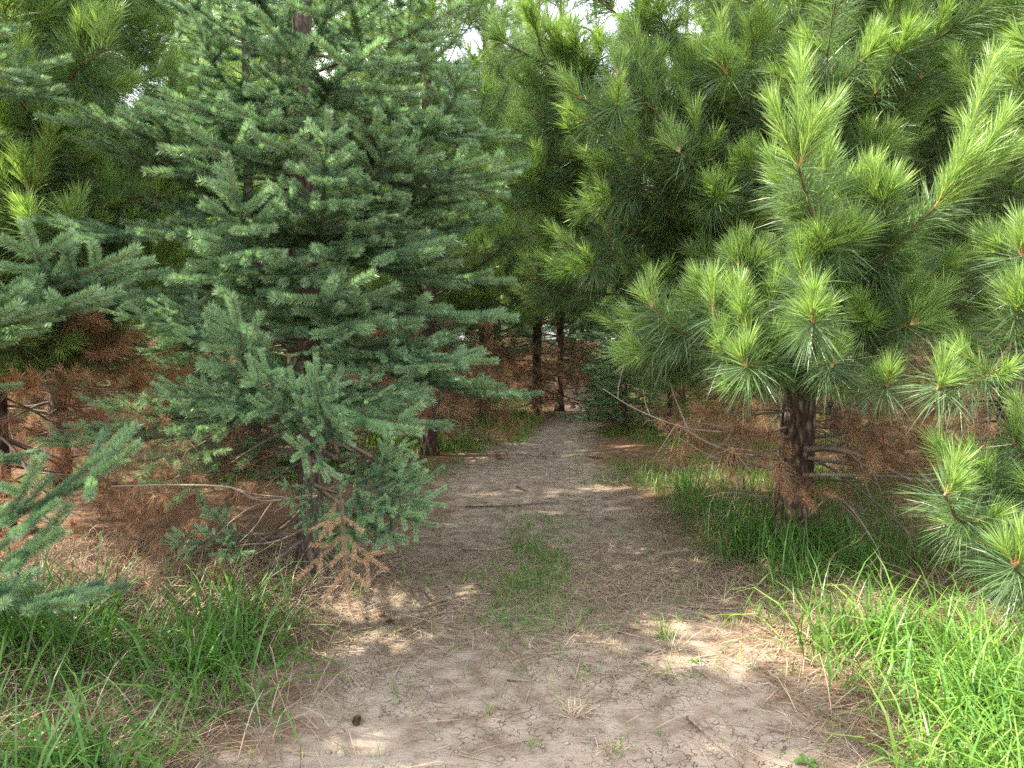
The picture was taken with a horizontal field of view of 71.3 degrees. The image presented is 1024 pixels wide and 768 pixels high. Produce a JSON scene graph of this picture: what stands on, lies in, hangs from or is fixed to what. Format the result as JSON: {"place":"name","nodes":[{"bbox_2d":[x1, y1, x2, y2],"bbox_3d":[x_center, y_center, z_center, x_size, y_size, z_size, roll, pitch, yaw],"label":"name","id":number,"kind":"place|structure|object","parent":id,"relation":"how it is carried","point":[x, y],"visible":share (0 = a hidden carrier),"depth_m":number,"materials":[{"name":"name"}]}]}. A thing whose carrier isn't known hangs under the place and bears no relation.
{"place":"outdoors","nodes":[
{"label":"outdoors","id":0,"kind":"place"},
{"bbox_2d":[326,403,549,452],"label":"grass","id":1,"kind":"structure","parent":0,"point":[374,438],"depth_m":10.59,"materials":[{"name":"green plant"}]},
{"bbox_2d":[13,387,989,495],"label":"grass","id":2,"kind":"structure","parent":0,"point":[656,433],"depth_m":9.60,"materials":[{"name":"plant"}]},
{"bbox_2d":[0,345,1023,767],"bbox_3d":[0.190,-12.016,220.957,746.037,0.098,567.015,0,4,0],"label":"ground","id":3,"kind":"structure","parent":0,"point":[494,471],"depth_m":3.49,"materials":[{"name":"brown soil"}]},
{"bbox_2d":[5,325,117,445],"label":"spruce tree","id":4,"kind":"object","parent":3,"relation":"on","point":[35,414],"visible":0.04,"depth_m":10.88,"materials":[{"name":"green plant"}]},
{"bbox_2d":[6,3,125,417],"bbox_3d":[-9.165,-4.373,13.702,3.733,11.414,3.446,0,4,-1],"label":"pine tree","id":5,"kind":"object","parent":3,"relation":"on","point":[41,400],"visible":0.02,"depth_m":13.98,"materials":[{"name":"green plant"}]},
{"bbox_2d":[0,21,170,617],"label":"spruce tree","id":6,"kind":"object","parent":3,"relation":"on","point":[31,312],"visible":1,"depth_m":2.85,"materials":[{"name":"green plant"}]},
{"bbox_2d":[67,1,169,408],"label":"pine tree","id":7,"kind":"object","parent":3,"relation":"on","point":[114,325],"visible":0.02,"depth_m":16.06,"materials":[{"name":"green plant"}]},
{"bbox_2d":[102,106,163,391],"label":"pine tree","id":8,"kind":"object","parent":3,"relation":"on","point":[134,344],"depth_m":18.87,"materials":[{"name":"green plant"}]},
{"bbox_2d":[0,0,269,565],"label":"pine tree","id":9,"kind":"object","parent":3,"relation":"on","point":[46,170],"visible":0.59,"depth_m":4.69,"materials":[{"name":"green plant"}]},
{"bbox_2d":[0,0,279,500],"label":"pine tree","id":10,"kind":"object","parent":3,"relation":"on","point":[153,36],"visible":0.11,"depth_m":7.14,"materials":[{"name":"green plant"}]},
{"bbox_2d":[107,63,192,383],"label":"spruce tree","id":11,"kind":"object","parent":3,"relation":"on","point":[143,345],"depth_m":21.12,"materials":[{"name":"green plant"}]},
{"bbox_2d":[127,683,184,736],"bbox_3d":[-1.438,1.312,2.899,0.023,0.025,0.396,0,4,6],"label":"fallen twig","id":12,"kind":"object","parent":3,"relation":"on","point":[143,719],"visible":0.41,"depth_m":2.83,"materials":[{"name":"brown wood"}]},
{"bbox_2d":[114,9,238,417],"bbox_3d":[-6.224,-3.775,13.246,3.350,10.058,3.321,1,4,17],"label":"pine tree","id":13,"kind":"object","parent":3,"relation":"on","point":[183,35],"depth_m":13.07,"materials":[{"name":"green plant"}]},
{"bbox_2d":[0,519,367,767],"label":"grass","id":14,"kind":"structure","parent":3,"relation":"on","point":[69,756],"depth_m":3.09,"materials":[{"name":"green plant"}]},
{"bbox_2d":[105,0,286,443],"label":"spruce tree","id":15,"kind":"object","parent":3,"relation":"on","point":[183,354],"visible":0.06,"depth_m":10.87,"materials":[{"name":"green plant"}]},
{"bbox_2d":[138,13,276,395],"bbox_3d":[-8.071,-6.090,18.953,4.772,14.589,4.405,3,5,44],"label":"pine tree","id":16,"kind":"object","parent":3,"relation":"on","point":[158,98],"depth_m":18.84,"materials":[{"name":"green plant"}]},
{"bbox_2d":[0,506,434,767],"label":"dry grass","id":17,"kind":"structure","parent":3,"relation":"on","point":[133,576],"depth_m":3.86,"materials":[{"name":"plant"}]},
{"bbox_2d":[156,0,281,403],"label":"pine tree","id":18,"kind":"object","parent":3,"relation":"on","point":[210,125],"depth_m":15.81,"materials":[{"name":"green plant"}]},
{"bbox_2d":[111,0,387,491],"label":"spruce tree","id":19,"kind":"object","parent":3,"relation":"on","point":[170,343],"visible":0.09,"depth_m":7.70,"materials":[{"name":"green plant"}]},
{"bbox_2d":[213,35,347,387],"bbox_3d":[-4.259,-3.635,13.332,3.249,9.756,3.221,0,4,-7],"label":"pine tree","id":20,"kind":"object","parent":3,"relation":"on","point":[273,220],"depth_m":12.94,"materials":[{"name":"green plant"}]},
{"bbox_2d":[27,0,543,628],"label":"spruce tree","id":21,"kind":"object","parent":3,"relation":"on","point":[311,222],"visible":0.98,"depth_m":3.85,"materials":[{"name":"green plant"}]},
{"bbox_2d":[175,0,434,441],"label":"pine tree","id":22,"kind":"object","parent":3,"relation":"on","point":[263,81],"visible":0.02,"depth_m":9.63,"materials":[{"name":"green plant"}]},
{"bbox_2d":[352,715,361,725],"bbox_3d":[-0.620,1.347,2.857,0.041,0.043,0.057,0,-6,0],"label":"pine cone","id":23,"kind":"object","parent":3,"relation":"on","point":[356,721],"visible":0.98,"depth_m":2.85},
{"bbox_2d":[349,575,370,598],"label":"grass tuft","id":24,"kind":"object","parent":3,"relation":"on","point":[355,588],"visible":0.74,"depth_m":4.24,"materials":[{"name":"green plant"}]},
{"bbox_2d":[323,17,403,390],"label":"pine tree","id":25,"kind":"object","parent":3,"relation":"on","point":[382,267],"visible":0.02,"depth_m":15.98,"materials":[{"name":"green plant"}]},
{"bbox_2d":[378,610,384,616],"bbox_3d":[-0.724,1.276,3.957,0.041,0.043,0.057,-41,22,-9],"label":"pine cone","id":26,"kind":"object","parent":3,"relation":"on","point":[381,613],"visible":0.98,"depth_m":3.94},
{"bbox_2d":[261,2,508,437],"bbox_3d":[-2.313,-4.705,11.832,4.341,14.392,4.732,1,4,12],"label":"spruce tree","id":27,"kind":"object","parent":3,"relation":"on","point":[407,298],"visible":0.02,"depth_m":11.66,"materials":[{"name":"green plant"}]},
{"bbox_2d":[385,618,393,624],"bbox_3d":[-0.659,1.284,3.854,0.052,0.041,0.039,9,0,-22],"label":"pine cone","id":28,"kind":"object","parent":3,"relation":"on","point":[390,620],"visible":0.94,"depth_m":3.85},
{"bbox_2d":[332,31,447,383],"bbox_3d":[-3.498,-4.973,18.386,4.030,12.100,3.995,-3,4,-36],"label":"pine tree","id":29,"kind":"object","parent":3,"relation":"on","point":[416,280],"depth_m":18.10,"materials":[{"name":"green plant"}]},
{"bbox_2d":[256,0,583,468],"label":"pine tree","id":30,"kind":"object","parent":3,"relation":"on","point":[489,241],"visible":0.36,"depth_m":8.74,"materials":[{"name":"green plant"}]},
{"bbox_2d":[386,6,472,388],"bbox_3d":[-2.845,-6.455,21.190,4.555,15.086,4.934,-3,4,-36],"label":"pine tree","id":31,"kind":"object","parent":3,"relation":"on","point":[434,211],"visible":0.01,"depth_m":20.90,"materials":[{"name":"green plant"}]},
{"bbox_2d":[422,572,437,586],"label":"grass tuft","id":32,"kind":"object","parent":3,"relation":"on","point":[427,581],"visible":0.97,"depth_m":4.47,"materials":[{"name":"green plant"}]},
{"bbox_2d":[393,599,471,632],"bbox_3d":[-0.423,1.283,3.966,0.015,0.017,0.608,3,5,40],"label":"fallen twig","id":33,"kind":"object","parent":3,"relation":"on","point":[415,623],"visible":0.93,"depth_m":3.90,"materials":[{"name":"brown wood"}]},
{"bbox_2d":[415,195,475,382],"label":"pine tree","id":34,"kind":"object","parent":3,"relation":"on","point":[447,328],"depth_m":24.39,"materials":[{"name":"green plant"}]},
{"bbox_2d":[418,593,491,608],"bbox_3d":[-0.340,1.262,4.196,0.486,0.020,0.070,-2,4,-32],"label":"fallen twig","id":35,"kind":"object","parent":3,"relation":"on","point":[428,604],"visible":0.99,"depth_m":4.19,"materials":[{"name":"brown wood"}]},
{"bbox_2d":[457,68,512,373],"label":"pine tree","id":36,"kind":"object","parent":3,"relation":"on","point":[489,326],"visible":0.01,"depth_m":26.51,"materials":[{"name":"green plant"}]},
{"bbox_2d":[382,0,591,425],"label":"pine tree","id":37,"kind":"object","parent":3,"relation":"on","point":[484,301],"visible":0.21,"depth_m":12.57,"materials":[{"name":"green plant"}]},
{"bbox_2d":[463,545,518,550],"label":"fallen twig","id":38,"kind":"object","parent":3,"relation":"on","point":[465,548],"visible":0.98,"depth_m":5.20,"materials":[{"name":"brown wood"}]},
{"bbox_2d":[451,46,531,375],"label":"pine tree","id":39,"kind":"object","parent":3,"relation":"on","point":[498,324],"depth_m":21.79,"materials":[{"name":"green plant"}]},
{"bbox_2d":[436,1,566,396],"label":"spruce tree","id":40,"kind":"object","parent":3,"relation":"on","point":[517,332],"visible":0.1,"depth_m":19.20,"materials":[{"name":"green plant"}]},
{"bbox_2d":[2,399,1016,767],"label":"needle litter","id":41,"kind":"object","parent":3,"relation":"on","point":[494,567],"visible":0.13,"depth_m":5.00,"materials":[{"name":"brown plant"}]},
{"bbox_2d":[465,501,558,506],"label":"fallen twig","id":42,"kind":"object","parent":3,"relation":"on","point":[509,505],"visible":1,"depth_m":6.52,"materials":[{"name":"brown wood"}]},
{"bbox_2d":[507,679,528,681],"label":"fallen twig","id":43,"kind":"object","parent":3,"relation":"on","point":[516,680],"visible":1,"depth_m":3.19,"materials":[{"name":"brown wood"}]},
{"bbox_2d":[172,494,864,767],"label":"soil crumbs","id":44,"kind":"object","parent":3,"relation":"on","point":[543,746],"visible":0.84,"depth_m":3.26,"materials":[{"name":"brown soil"}]},
{"bbox_2d":[477,0,565,381],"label":"pine tree","id":45,"kind":"object","parent":3,"relation":"on","point":[531,327],"visible":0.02,"depth_m":24.28,"materials":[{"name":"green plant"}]},
{"bbox_2d":[501,326,550,370],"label":"spruce tree","id":46,"kind":"object","parent":3,"relation":"on","point":[520,336],"depth_m":31.38,"materials":[{"name":"green plant"}]},
{"bbox_2d":[518,723,545,748],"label":"grass tuft","id":47,"kind":"object","parent":3,"relation":"on","point":[534,740],"visible":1,"depth_m":2.70,"materials":[{"name":"beige plant"}]},
{"bbox_2d":[60,460,1007,767],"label":"straw litter","id":48,"kind":"object","parent":3,"relation":"on","point":[620,586],"visible":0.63,"depth_m":3.93,"materials":[{"name":"beige plant"}]},
{"bbox_2d":[459,0,612,422],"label":"pine tree","id":49,"kind":"object","parent":3,"relation":"on","point":[537,341],"visible":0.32,"depth_m":13.84,"materials":[{"name":"green plant"}]},
{"bbox_2d":[506,306,577,375],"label":"pine tree","id":50,"kind":"object","parent":3,"relation":"on","point":[549,325],"visible":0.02,"depth_m":28.52,"materials":[{"name":"green plant"}]},
{"bbox_2d":[492,0,620,413],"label":"pine tree","id":51,"kind":"object","parent":3,"relation":"on","point":[559,331],"visible":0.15,"depth_m":15.17,"materials":[{"name":"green plant"}]},
{"bbox_2d":[542,313,594,372],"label":"pine tree","id":52,"kind":"object","parent":3,"relation":"on","point":[568,328],"visible":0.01,"depth_m":31.86,"materials":[{"name":"green plant"}]},
{"bbox_2d":[222,574,917,767],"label":"grass","id":53,"kind":"structure","parent":3,"relation":"on","point":[557,659],"depth_m":3.20,"materials":[{"name":"green plant"}]},
{"bbox_2d":[547,316,594,370],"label":"spruce tree","id":54,"kind":"object","parent":3,"relation":"on","point":[553,337],"depth_m":34.06,"materials":[{"name":"green plant"}]},
{"bbox_2d":[538,689,615,727],"bbox_3d":[0.259,1.351,2.939,0.300,0.098,0.282,-2,4,-31],"label":"grass tuft","id":55,"kind":"object","parent":3,"relation":"on","point":[578,712],"visible":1,"depth_m":2.94,"materials":[{"name":"plant"}]},
{"bbox_2d":[569,657,588,676],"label":"grass tuft","id":56,"kind":"object","parent":3,"relation":"on","point":[581,668],"visible":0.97,"depth_m":3.26,"materials":[{"name":"plant"}]},
{"bbox_2d":[543,216,616,382],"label":"spruce tree","id":57,"kind":"object","parent":3,"relation":"on","point":[570,335],"visible":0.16,"depth_m":27.16,"materials":[{"name":"green plant"}]},
{"bbox_2d":[581,640,618,645],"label":"fallen twig","id":58,"kind":"object","parent":3,"relation":"on","point":[593,642],"visible":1,"depth_m":3.57,"materials":[{"name":"brown wood"}]},
{"bbox_2d":[587,147,618,371],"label":"pine tree","id":59,"kind":"object","parent":3,"relation":"on","point":[601,322],"depth_m":31.93,"materials":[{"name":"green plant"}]},
{"bbox_2d":[573,151,633,376],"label":"pine tree","id":60,"kind":"object","parent":3,"relation":"on","point":[590,332],"visible":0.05,"depth_m":29.35,"materials":[{"name":"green plant"}]},
{"bbox_2d":[594,729,633,755],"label":"grass tuft","id":61,"kind":"object","parent":3,"relation":"on","point":[610,745],"visible":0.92,"depth_m":2.69,"materials":[{"name":"plant"}]},
{"bbox_2d":[568,239,665,433],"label":"spruce tree","id":62,"kind":"object","parent":3,"relation":"on","point":[625,416],"visible":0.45,"depth_m":11.63,"materials":[{"name":"green plant"}]},
{"bbox_2d":[570,230,666,422],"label":"spruce tree","id":63,"kind":"object","parent":3,"relation":"on","point":[600,328],"visible":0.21,"depth_m":13.51,"materials":[{"name":"green plant"}]},
{"bbox_2d":[601,726,642,757],"bbox_3d":[0.396,1.326,2.648,0.180,0.106,0.132,-2,4,-34],"label":"grass tuft","id":64,"kind":"object","parent":3,"relation":"on","point":[620,743],"visible":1,"depth_m":2.66,"materials":[{"name":"plant"}]},
{"bbox_2d":[617,629,639,632],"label":"fallen twig","id":65,"kind":"object","parent":3,"relation":"on","point":[620,631],"visible":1,"depth_m":3.72,"materials":[{"name":"brown wood"}]},
{"bbox_2d":[612,243,711,441],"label":"pine tree","id":66,"kind":"object","parent":3,"relation":"on","point":[670,407],"visible":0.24,"depth_m":10.55,"materials":[{"name":"green plant"}]},
{"bbox_2d":[648,606,687,641],"bbox_3d":[0.792,1.220,3.645,0.259,0.193,0.312,0,4,0],"label":"grass tuft","id":67,"kind":"object","parent":3,"relation":"on","point":[664,633],"visible":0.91,"depth_m":3.66,"materials":[{"name":"green plant"}]},
{"bbox_2d":[640,625,706,657],"bbox_3d":[0.810,1.290,3.524,0.417,0.148,0.407,0,4,0],"label":"grass tuft","id":68,"kind":"object","parent":3,"relation":"on","point":[683,645],"visible":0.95,"depth_m":3.53,"materials":[{"name":"plant"}]},
{"bbox_2d":[628,289,723,398],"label":"spruce tree","id":69,"kind":"object","parent":3,"relation":"on","point":[686,392],"visible":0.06,"depth_m":18.69,"materials":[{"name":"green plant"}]},
{"bbox_2d":[614,0,751,406],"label":"pine tree","id":70,"kind":"object","parent":3,"relation":"on","point":[676,393],"visible":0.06,"depth_m":16.24,"materials":[{"name":"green plant"}]},
{"bbox_2d":[686,715,743,764],"bbox_3d":[0.765,1.359,2.730,0.019,0.017,0.366,-1,4,-18],"label":"fallen twig","id":71,"kind":"object","parent":3,"relation":"on","point":[706,734],"visible":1,"depth_m":2.73,"materials":[{"name":"beige wood"}]},
{"bbox_2d":[679,604,767,608],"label":"fallen twig","id":72,"kind":"object","parent":3,"relation":"on","point":[714,608],"visible":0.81,"depth_m":4.04,"materials":[{"name":"brown wood"}]},
{"bbox_2d":[478,0,1023,496],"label":"pine tree","id":73,"kind":"object","parent":3,"relation":"on","point":[612,180],"visible":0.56,"depth_m":5.34,"materials":[{"name":"green plant"}]},
{"bbox_2d":[723,188,854,416],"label":"pine tree","id":74,"kind":"object","parent":3,"relation":"on","point":[742,399],"visible":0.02,"depth_m":14.16,"materials":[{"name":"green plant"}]},
{"bbox_2d":[740,345,856,408],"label":"spruce tree","id":75,"kind":"object","parent":3,"relation":"on","point":[823,395],"visible":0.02,"depth_m":16.15,"materials":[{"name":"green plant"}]},
{"bbox_2d":[583,0,1023,593],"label":"pine tree","id":76,"kind":"object","parent":3,"relation":"on","point":[811,304],"visible":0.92,"depth_m":4.15,"materials":[{"name":"green plant"}]},
{"bbox_2d":[793,754,815,767],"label":"weed","id":77,"kind":"object","parent":3,"relation":"on","point":[804,758],"visible":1,"depth_m":2.58,"materials":[{"name":"green plant"}]},
{"bbox_2d":[609,486,1023,766],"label":"dry grass","id":78,"kind":"structure","parent":3,"relation":"on","point":[738,581],"depth_m":4.23,"materials":[{"name":"plant"}]},
{"bbox_2d":[717,0,999,452],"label":"pine tree","id":79,"kind":"object","parent":3,"relation":"on","point":[834,410],"visible":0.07,"depth_m":10.49,"materials":[{"name":"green plant"}]},
{"bbox_2d":[707,550,1023,767],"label":"grass","id":80,"kind":"structure","parent":3,"relation":"on","point":[995,681],"depth_m":2.83,"materials":[{"name":"green plant"}]},
{"bbox_2d":[851,6,977,404],"bbox_3d":[8.958,-4.582,16.159,3.555,11.417,3.935,-2,4,-30],"label":"pine tree","id":81,"kind":"object","parent":3,"relation":"on","point":[913,360],"visible":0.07,"depth_m":16.36,"materials":[{"name":"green plant"}]},
{"bbox_2d":[866,202,997,390],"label":"spruce tree","id":82,"kind":"object","parent":3,"relation":"on","point":[915,359],"visible":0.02,"depth_m":21.52,"materials":[{"name":"plant"}]},
{"bbox_2d":[852,0,1023,504],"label":"pine tree","id":83,"kind":"object","parent":3,"relation":"on","point":[1015,190],"visible":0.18,"depth_m":6.55,"materials":[{"name":"green plant"}]},
{"bbox_2d":[904,36,987,394],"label":"pine tree","id":84,"kind":"object","parent":3,"relation":"on","point":[921,382],"visible":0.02,"depth_m":19.11,"materials":[{"name":"green plant"}]},
{"bbox_2d":[903,197,1001,407],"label":"spruce tree","id":85,"kind":"object","parent":3,"relation":"on","point":[963,297],"visible":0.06,"depth_m":16.25,"materials":[{"name":"green plant"}]},
{"bbox_2d":[884,0,1023,639],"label":"pine tree","id":86,"kind":"object","parent":3,"relation":"on","point":[1002,459],"visible":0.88,"depth_m":3.46,"materials":[{"name":"green plant"}]},
{"bbox_2d":[915,36,1023,430],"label":"pine tree","id":87,"kind":"object","parent":3,"relation":"on","point":[970,331],"visible":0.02,"depth_m":11.62,"materials":[{"name":"green plant"}]},
{"bbox_2d":[928,7,1023,453],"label":"pine tree","id":88,"kind":"object","parent":3,"relation":"on","point":[982,396],"visible":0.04,"depth_m":9.09,"materials":[{"name":"green plant"}]},
{"bbox_2d":[949,285,1023,411],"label":"spruce tree","id":89,"kind":"object","parent":3,"relation":"on","point":[983,381],"visible":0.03,"depth_m":14.70,"materials":[{"name":"green plant"}]},
{"bbox_2d":[121,0,977,341],"label":"sky","id":90,"kind":"structure","parent":0,"point":[610,26],"materials":[{"name":"white"}]},
{"bbox_2d":[368,500,838,707],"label":"grass","id":91,"kind":"structure","parent":0,"point":[523,582],"depth_m":4.41,"materials":[{"name":"green plant"}]},
{"bbox_2d":[605,452,1023,663],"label":"grass","id":92,"kind":"structure","parent":0,"point":[686,488],"depth_m":4.93,"materials":[{"name":"green plant"}]}
]}

